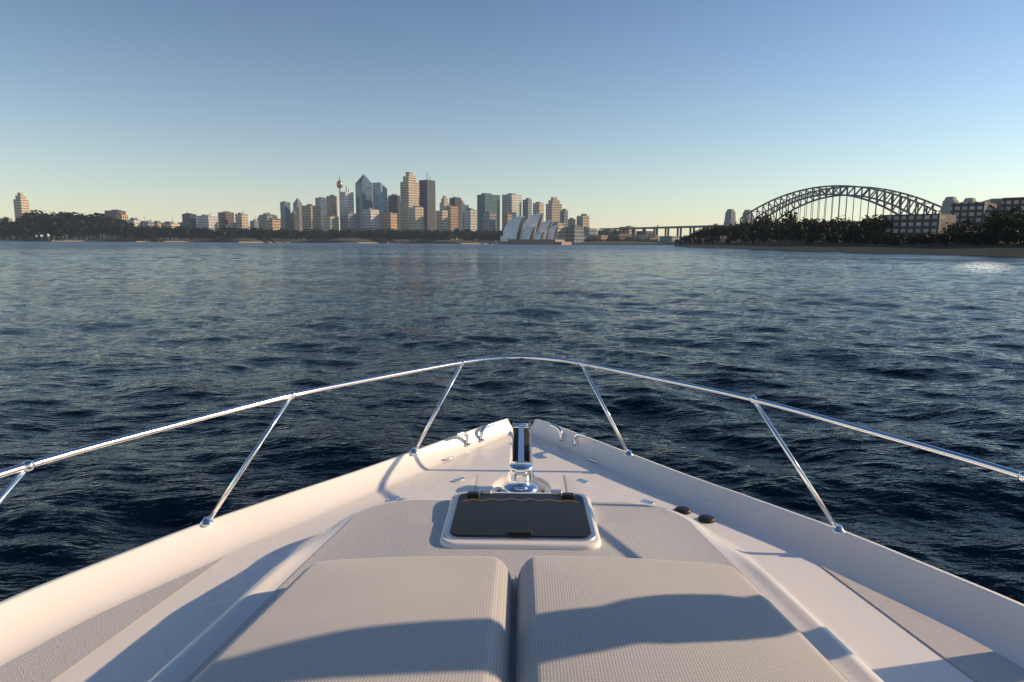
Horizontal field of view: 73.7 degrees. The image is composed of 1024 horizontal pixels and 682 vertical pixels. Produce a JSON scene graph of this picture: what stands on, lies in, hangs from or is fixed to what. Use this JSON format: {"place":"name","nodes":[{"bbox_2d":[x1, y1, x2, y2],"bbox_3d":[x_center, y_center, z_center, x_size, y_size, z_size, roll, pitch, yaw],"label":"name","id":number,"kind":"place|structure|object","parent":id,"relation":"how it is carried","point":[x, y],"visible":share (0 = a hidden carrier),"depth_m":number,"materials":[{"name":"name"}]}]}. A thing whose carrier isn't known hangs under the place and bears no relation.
{"place":"outdoors","nodes":[
{"label":"outdoors","id":0,"kind":"place"},
{"bbox_2d":[0,217,12,235],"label":"building","id":1,"kind":"structure","parent":0,"point":[10,219],"depth_m":2316.48,"materials":[{"name":"grey concrete"}]},
{"bbox_2d":[13,193,29,219],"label":"building","id":2,"kind":"structure","parent":0,"point":[21,203],"depth_m":2734.59,"materials":[{"name":"grey"}]},
{"bbox_2d":[104,210,125,235],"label":"building","id":3,"kind":"structure","parent":0,"point":[112,213],"depth_m":2487.38,"materials":[{"name":"grey"}]},
{"bbox_2d":[116,213,127,221],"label":"building","id":4,"kind":"structure","parent":0,"point":[120,216],"depth_m":2454.54,"materials":[{"name":"grey"}]},
{"bbox_2d":[128,217,140,226],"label":"building","id":5,"kind":"structure","parent":0,"point":[134,221],"depth_m":2430.90,"materials":[{"name":"grey"}]},
{"bbox_2d":[144,219,153,227],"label":"building","id":6,"kind":"structure","parent":0,"point":[148,223],"depth_m":2449.79,"materials":[{"name":"grey concrete"}]},
{"bbox_2d":[154,221,163,226],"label":"building","id":7,"kind":"structure","parent":0,"point":[157,223],"depth_m":2826.97,"materials":[{"name":"grey concrete"}]},
{"bbox_2d":[182,211,196,228],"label":"building","id":8,"kind":"structure","parent":0,"point":[189,220],"depth_m":2689.05,"materials":[{"name":"grey concrete"}]},
{"bbox_2d":[197,212,217,231],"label":"building","id":9,"kind":"structure","parent":0,"point":[207,221],"depth_m":2678.20,"materials":[{"name":"grey"}]},
{"bbox_2d":[218,211,233,227],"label":"building","id":10,"kind":"structure","parent":0,"point":[225,218],"depth_m":2744.18,"materials":[{"name":"brown"}]},
{"bbox_2d":[226,221,235,227],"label":"building","id":11,"kind":"structure","parent":0,"point":[231,225],"depth_m":2726.69,"materials":[{"name":"grey concrete"}]},
{"bbox_2d":[235,213,247,228],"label":"building","id":12,"kind":"structure","parent":0,"point":[241,220],"depth_m":2718.08,"materials":[{"name":"grey"}]},
{"bbox_2d":[0,236,494,243],"bbox_3d":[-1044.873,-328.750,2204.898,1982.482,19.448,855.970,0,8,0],"label":"headland ground","id":13,"kind":"structure","parent":0,"point":[301,240],"depth_m":1986.85,"materials":[{"name":"green plant"}]},
{"bbox_2d":[161,221,179,228],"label":"building","id":14,"kind":"structure","parent":13,"relation":"on","point":[169,224],"depth_m":2485.22,"materials":[{"name":"grey"}]},
{"bbox_2d":[0,210,502,243],"bbox_3d":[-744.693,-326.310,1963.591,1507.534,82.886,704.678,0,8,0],"label":"garden trees","id":15,"kind":"object","parent":13,"relation":"on","point":[26,225],"visible":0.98,"depth_m":1889.24,"materials":[{"name":"green plant"}]},
{"bbox_2d":[382,208,396,230],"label":"building","id":16,"kind":"structure","parent":13,"relation":"on","point":[389,219],"depth_m":2584.39,"materials":[{"name":"grey concrete"}]},
{"bbox_2d":[483,211,496,243],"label":"high-rise building","id":17,"kind":"structure","parent":13,"relation":"on","point":[489,220],"depth_m":2475.41,"materials":[{"name":"grey"}]},
{"bbox_2d":[250,216,258,229],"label":"building","id":18,"kind":"structure","parent":0,"point":[254,223],"depth_m":2688.22,"materials":[{"name":"grey"}]},
{"bbox_2d":[260,212,272,229],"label":"building","id":19,"kind":"structure","parent":0,"point":[265,216],"depth_m":2801.10,"materials":[{"name":"grey"}]},
{"bbox_2d":[264,218,280,236],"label":"building","id":20,"kind":"structure","parent":0,"point":[272,223],"depth_m":2529.38,"materials":[{"name":"grey"}]},
{"bbox_2d":[280,201,290,231],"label":"skyscraper","id":21,"kind":"structure","parent":0,"point":[285,210],"depth_m":2907.84,"materials":[{"name":"blue glass"}]},
{"bbox_2d":[289,212,299,237],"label":"high-rise building","id":22,"kind":"structure","parent":0,"point":[294,222],"depth_m":2734.42,"materials":[{"name":"grey concrete"}]},
{"bbox_2d":[293,198,302,230],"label":"skyscraper","id":23,"kind":"structure","parent":0,"point":[297,205],"depth_m":3016.64,"materials":[{"name":"grey"}]},
{"bbox_2d":[302,204,320,231],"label":"high-rise building","id":24,"kind":"structure","parent":0,"point":[311,216],"depth_m":2852.31,"materials":[{"name":"grey"}]},
{"bbox_2d":[315,197,326,230],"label":"skyscraper","id":25,"kind":"structure","parent":0,"point":[320,202],"depth_m":2997.35,"materials":[{"name":"grey"}]},
{"bbox_2d":[324,215,338,231],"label":"building","id":26,"kind":"structure","parent":0,"point":[331,221],"depth_m":2540.24,"materials":[{"name":"grey concrete"}]},
{"bbox_2d":[326,195,337,216],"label":"high-rise building","id":27,"kind":"structure","parent":0,"point":[332,204],"depth_m":2957.08,"materials":[{"name":"grey"}]},
{"bbox_2d":[337,175,342,207],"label":"observation tower","id":28,"kind":"structure","parent":0,"point":[339,184],"depth_m":3078.51,"materials":[{"name":"gold metal"}]},
{"bbox_2d":[339,186,353,229],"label":"skyscraper","id":29,"kind":"structure","parent":0,"point":[346,201],"depth_m":2879.13,"materials":[{"name":"grey"}]},
{"bbox_2d":[341,212,357,231],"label":"building","id":30,"kind":"structure","parent":0,"point":[349,220],"depth_m":2557.23,"materials":[{"name":"grey"}]},
{"bbox_2d":[355,174,372,230],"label":"skyscraper","id":31,"kind":"structure","parent":0,"point":[363,191],"depth_m":2941.93,"materials":[{"name":"blue glass"}]},
{"bbox_2d":[362,208,378,230],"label":"building","id":32,"kind":"structure","parent":0,"point":[370,217],"depth_m":2572.49,"materials":[{"name":"grey"}]},
{"bbox_2d":[373,182,387,229],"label":"skyscraper","id":33,"kind":"structure","parent":0,"point":[380,196],"depth_m":2904.95,"materials":[{"name":"blue glass"}]},
{"bbox_2d":[388,194,400,232],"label":"high-rise building","id":34,"kind":"structure","parent":0,"point":[393,203],"depth_m":3016.97,"materials":[{"name":"grey"}]},
{"bbox_2d":[400,172,418,239],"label":"skyscraper","id":35,"kind":"structure","parent":0,"point":[409,190],"depth_m":2929.81,"materials":[{"name":"grey concrete"}]},
{"bbox_2d":[408,203,423,239],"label":"high-rise building","id":36,"kind":"structure","parent":0,"point":[416,217],"depth_m":2648.97,"materials":[{"name":"grey concrete"}]},
{"bbox_2d":[419,173,435,239],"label":"skyscraper","id":37,"kind":"structure","parent":0,"point":[427,200],"depth_m":2987.79,"materials":[{"name":"grey"}]},
{"bbox_2d":[436,207,447,231],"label":"high-rise building","id":38,"kind":"structure","parent":0,"point":[442,220],"depth_m":2658.28,"materials":[{"name":"grey"}]},
{"bbox_2d":[440,196,449,210],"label":"high-rise building","id":39,"kind":"structure","parent":0,"point":[444,202],"depth_m":3314.21,"materials":[{"name":"grey"}]},
{"bbox_2d":[444,206,457,239],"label":"high-rise building","id":40,"kind":"structure","parent":0,"point":[452,218],"depth_m":2757.41,"materials":[{"name":"grey"}]},
{"bbox_2d":[449,197,461,239],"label":"high-rise building","id":41,"kind":"structure","parent":0,"point":[454,201],"depth_m":2956.17,"materials":[{"name":"grey"}]},
{"bbox_2d":[461,205,468,239],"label":"high-rise building","id":42,"kind":"structure","parent":0,"point":[463,207],"depth_m":3353.59,"materials":[{"name":"glass"}]},
{"bbox_2d":[464,209,476,231],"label":"high-rise building","id":43,"kind":"structure","parent":0,"point":[470,218],"depth_m":2667.86,"materials":[{"name":"grey concrete"}]},
{"bbox_2d":[477,193,499,243],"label":"skyscraper","id":44,"kind":"structure","parent":0,"point":[488,202],"depth_m":2825.98,"materials":[{"name":"teal glass"}]},
{"bbox_2d":[504,213,511,227],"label":"building","id":45,"kind":"structure","parent":0,"point":[507,217],"depth_m":2470.11,"materials":[{"name":"grey"}]},
{"bbox_2d":[0,241,1023,603],"bbox_3d":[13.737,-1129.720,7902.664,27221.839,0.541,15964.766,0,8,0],"label":"harbour water","id":46,"kind":"structure","parent":0,"point":[102,341],"depth_m":17.16,"materials":[{"name":"blue liquid"}]},
{"bbox_2d":[0,419,1023,681],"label":"boat deck","id":47,"kind":"object","parent":46,"relation":"on","point":[264,551],"visible":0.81,"depth_m":2.88,"materials":[{"name":"white plastic"}]},
{"bbox_2d":[0,556,225,681],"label":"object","id":48,"kind":"object","parent":47,"relation":"on","point":[50,660],"visible":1,"depth_m":2.45,"materials":[{"name":"white plastic"}]},
{"bbox_2d":[377,474,477,504],"bbox_3d":[-0.396,0.875,3.830,0.768,0.013,0.299,-7,11,-41],"label":"anchor locker lid","id":49,"kind":"object","parent":47,"relation":"on","point":[450,490],"visible":0.47,"depth_m":3.93,"materials":[{"name":"grey plastic"}]},
{"bbox_2d":[0,355,1023,533],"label":"bow railing","id":50,"kind":"object","parent":47,"relation":"on","point":[22,469],"visible":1,"depth_m":3.28,"materials":[{"name":"silver metal"}]},
{"bbox_2d":[183,500,848,681],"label":"cabin deck top","id":51,"kind":"object","parent":47,"relation":"on","point":[411,528],"visible":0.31,"depth_m":2.86,"materials":[{"name":"white plastic"}]},
{"bbox_2d":[191,556,512,681],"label":"sun pad cushion","id":52,"kind":"object","parent":51,"relation":"on","point":[423,619],"visible":1,"depth_m":1.98,"materials":[{"name":"fabric"}]},
{"bbox_2d":[440,489,600,549],"bbox_3d":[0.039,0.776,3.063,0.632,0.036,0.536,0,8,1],"label":"hatch frame","id":53,"kind":"object","parent":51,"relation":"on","point":[552,491],"visible":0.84,"depth_m":2.82,"materials":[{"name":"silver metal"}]},
{"bbox_2d":[450,493,591,537],"bbox_3d":[0.039,0.782,3.057,0.596,0.026,0.486,0,8,1],"label":"hatch glass","id":54,"kind":"object","parent":53,"relation":"in","point":[497,518],"visible":0.86,"depth_m":3.01,"materials":[{"name":"black glass"}]},
{"bbox_2d":[467,491,573,534],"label":"hatch latches","id":55,"kind":"object","parent":54,"relation":"attached to","point":[515,532],"visible":1,"depth_m":3.23,"materials":[{"name":"black plastic"}]},
{"bbox_2d":[463,498,578,502],"bbox_3d":[0.041,0.747,3.199,0.540,0.001,0.059,0,8,1],"label":"boat hatch blind","id":56,"kind":"object","parent":53,"relation":"attached to","point":[520,500],"visible":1,"depth_m":3.20,"materials":[{"name":"beige fabric"}]},
{"bbox_2d":[514,556,847,681],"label":"sun pad cushion","id":57,"kind":"object","parent":51,"relation":"on","point":[595,619],"visible":1,"depth_m":1.99,"materials":[{"name":"fabric"}]},
{"bbox_2d":[499,422,541,492],"bbox_3d":[0.062,0.729,4.637,0.252,0.212,1.546,0,8,1],"label":"anchor windlass","id":58,"kind":"object","parent":47,"relation":"on","point":[520,469],"visible":0.88,"depth_m":3.96,"materials":[{"name":"silver metal"}]},
{"bbox_2d":[442,423,599,461],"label":"mooring cleats","id":59,"kind":"object","parent":47,"relation":"on","point":[484,427],"visible":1,"depth_m":4.60,"materials":[{"name":"silver metal"}]},
{"bbox_2d":[497,426,544,492],"bbox_3d":[0.062,0.828,4.641,0.330,0.085,1.605,0,8,1],"label":"channel","id":60,"kind":"object","parent":47,"relation":"attached to","point":[526,445],"visible":0.13,"depth_m":4.99,"materials":[{"name":"black"}]},
{"bbox_2d":[388,477,654,503],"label":"deck fittings","id":61,"kind":"object","parent":47,"relation":"attached to","point":[579,479],"visible":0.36,"depth_m":3.81,"materials":[{"name":"silver metal"}]},
{"bbox_2d":[564,475,666,508],"bbox_3d":[0.494,0.882,3.817,0.768,0.013,0.299,8,11,43],"label":"deck panel","id":62,"kind":"object","parent":47,"relation":"on","point":[590,491],"visible":0.43,"depth_m":3.92,"materials":[{"name":"grey plastic"}]},
{"bbox_2d":[675,506,714,523],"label":"deck filler caps","id":63,"kind":"object","parent":47,"relation":"on","point":[703,518],"visible":0.98,"depth_m":3.57,"materials":[{"name":"black plastic"}]},
{"bbox_2d":[817,563,1023,681],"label":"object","id":64,"kind":"object","parent":47,"relation":"on","point":[975,660],"visible":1,"depth_m":2.46,"materials":[{"name":"white plastic"}]},
{"bbox_2d":[599,221,858,240],"bbox_3d":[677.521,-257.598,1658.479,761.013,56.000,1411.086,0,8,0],"label":"bridge deck","id":65,"kind":"structure","parent":46,"relation":"on","point":[666,228],"depth_m":2040.85,"materials":[{"name":"grey"}]},
{"bbox_2d":[740,185,941,226],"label":"arch bridge","id":66,"kind":"structure","parent":65,"relation":"on","point":[840,194],"depth_m":1511.73,"materials":[{"name":"grey metal"}]},
{"bbox_2d":[723,197,976,235],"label":"bridge pylons","id":67,"kind":"object","parent":65,"relation":"on","point":[730,216],"visible":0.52,"depth_m":1775.86,"materials":[{"name":"stone"}]},
{"bbox_2d":[502,193,521,229],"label":"skyscraper","id":68,"kind":"structure","parent":0,"point":[512,204],"depth_m":2869.34,"materials":[{"name":"grey"}]},
{"bbox_2d":[0,0,1023,235],"label":"sky","id":69,"kind":"structure","parent":0,"point":[635,113],"materials":[{"name":"blue"}]},
{"bbox_2d":[523,198,531,224],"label":"skyscraper","id":70,"kind":"structure","parent":0,"point":[527,208],"depth_m":2908.08,"materials":[{"name":"grey"}]},
{"bbox_2d":[499,239,570,244],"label":"opera house podium","id":71,"kind":"object","parent":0,"point":[534,242],"visible":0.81,"depth_m":1559.87,"materials":[{"name":"brown stone"}]},
{"bbox_2d":[500,213,558,240],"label":"opera shells","id":72,"kind":"object","parent":71,"relation":"on","point":[533,227],"visible":0.91,"depth_m":1588.41},
{"bbox_2d":[533,202,543,222],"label":"skyscraper","id":73,"kind":"structure","parent":0,"point":[538,207],"depth_m":2860.61,"materials":[{"name":"grey concrete"}]},
{"bbox_2d":[546,197,561,222],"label":"skyscraper","id":74,"kind":"structure","parent":0,"point":[553,207],"depth_m":2813.53,"materials":[{"name":"grey concrete"}]},
{"bbox_2d":[552,222,564,241],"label":"quay building","id":75,"kind":"structure","parent":0,"point":[561,232],"depth_m":1933.61,"materials":[{"name":"grey concrete"}]},
{"bbox_2d":[560,209,567,226],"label":"skyscraper","id":76,"kind":"structure","parent":0,"point":[564,216],"depth_m":2658.60,"materials":[{"name":"grey concrete"}]},
{"bbox_2d":[568,218,575,226],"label":"building","id":77,"kind":"structure","parent":0,"point":[571,221],"depth_m":2560.00,"materials":[{"name":"grey concrete"}]},
{"bbox_2d":[576,214,588,226],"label":"building","id":78,"kind":"structure","parent":0,"point":[582,220],"depth_m":2560.17,"materials":[{"name":"grey concrete"}]},
{"bbox_2d":[584,227,597,235],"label":"building","id":79,"kind":"structure","parent":0,"point":[588,231],"depth_m":2366.92,"materials":[{"name":"grey"}]},
{"bbox_2d":[571,241,674,244],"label":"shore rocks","id":80,"kind":"object","parent":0,"point":[627,243],"depth_m":1870.49,"materials":[{"name":"stone"}]},
{"bbox_2d":[565,225,583,242],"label":"quay building","id":81,"kind":"structure","parent":80,"relation":"on","point":[574,233],"depth_m":1932.47,"materials":[{"name":"grey concrete"}]},
{"bbox_2d":[589,235,607,241],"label":"building","id":82,"kind":"structure","parent":80,"relation":"on","point":[604,237],"depth_m":2024.71,"materials":[{"name":"grey"}]},
{"bbox_2d":[598,228,622,234],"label":"building","id":83,"kind":"structure","parent":80,"relation":"on","point":[606,231],"depth_m":2222.72,"materials":[{"name":"grey concrete"}]},
{"bbox_2d":[608,233,631,240],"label":"building","id":84,"kind":"structure","parent":80,"relation":"on","point":[612,236],"depth_m":2049.27,"materials":[{"name":"brown"}]},
{"bbox_2d":[586,236,656,241],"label":"trees","id":85,"kind":"object","parent":80,"relation":"on","point":[627,239],"visible":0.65,"depth_m":1990.33,"materials":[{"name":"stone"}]},
{"bbox_2d":[636,231,652,234],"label":"building","id":86,"kind":"structure","parent":80,"relation":"on","point":[647,232],"depth_m":2197.46,"materials":[{"name":"grey"}]},
{"bbox_2d":[632,235,658,240],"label":"building","id":87,"kind":"structure","parent":80,"relation":"on","point":[651,237],"depth_m":2057.54,"materials":[{"name":"grey"}]},
{"bbox_2d":[659,236,682,240],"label":"building","id":88,"kind":"structure","parent":80,"relation":"on","point":[664,238],"depth_m":2039.79,"materials":[{"name":"grey"}]},
{"bbox_2d":[619,226,635,239],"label":"building","id":89,"kind":"structure","parent":0,"point":[628,231],"depth_m":2345.88,"materials":[{"name":"grey concrete"}]},
{"bbox_2d":[674,231,1023,256],"bbox_3d":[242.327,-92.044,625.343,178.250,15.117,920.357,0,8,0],"label":"shoreline","id":90,"kind":"structure","parent":0,"point":[1000,249],"depth_m":298.97,"materials":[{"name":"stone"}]},
{"bbox_2d":[675,206,1023,246],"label":"trees","id":91,"kind":"object","parent":90,"relation":"on","point":[995,230],"visible":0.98,"depth_m":333.55,"materials":[{"name":"green plant"}]},
{"bbox_2d":[881,214,955,238],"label":"apartment building","id":92,"kind":"structure","parent":90,"relation":"on","point":[907,224],"depth_m":322.94,"materials":[{"name":"grey"}]},
{"bbox_2d":[950,202,996,225],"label":"apartment building","id":93,"kind":"structure","parent":90,"relation":"on","point":[975,212],"depth_m":352.18,"materials":[{"name":"grey"}]},
{"bbox_2d":[982,198,1001,214],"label":"building","id":94,"kind":"structure","parent":90,"relation":"on","point":[998,201],"depth_m":377.33,"materials":[{"name":"grey concrete"}]},
{"bbox_2d":[1001,197,1023,215],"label":"building","id":95,"kind":"structure","parent":90,"relation":"on","point":[1011,202],"depth_m":351.86,"materials":[{"name":"grey"}]}
]}

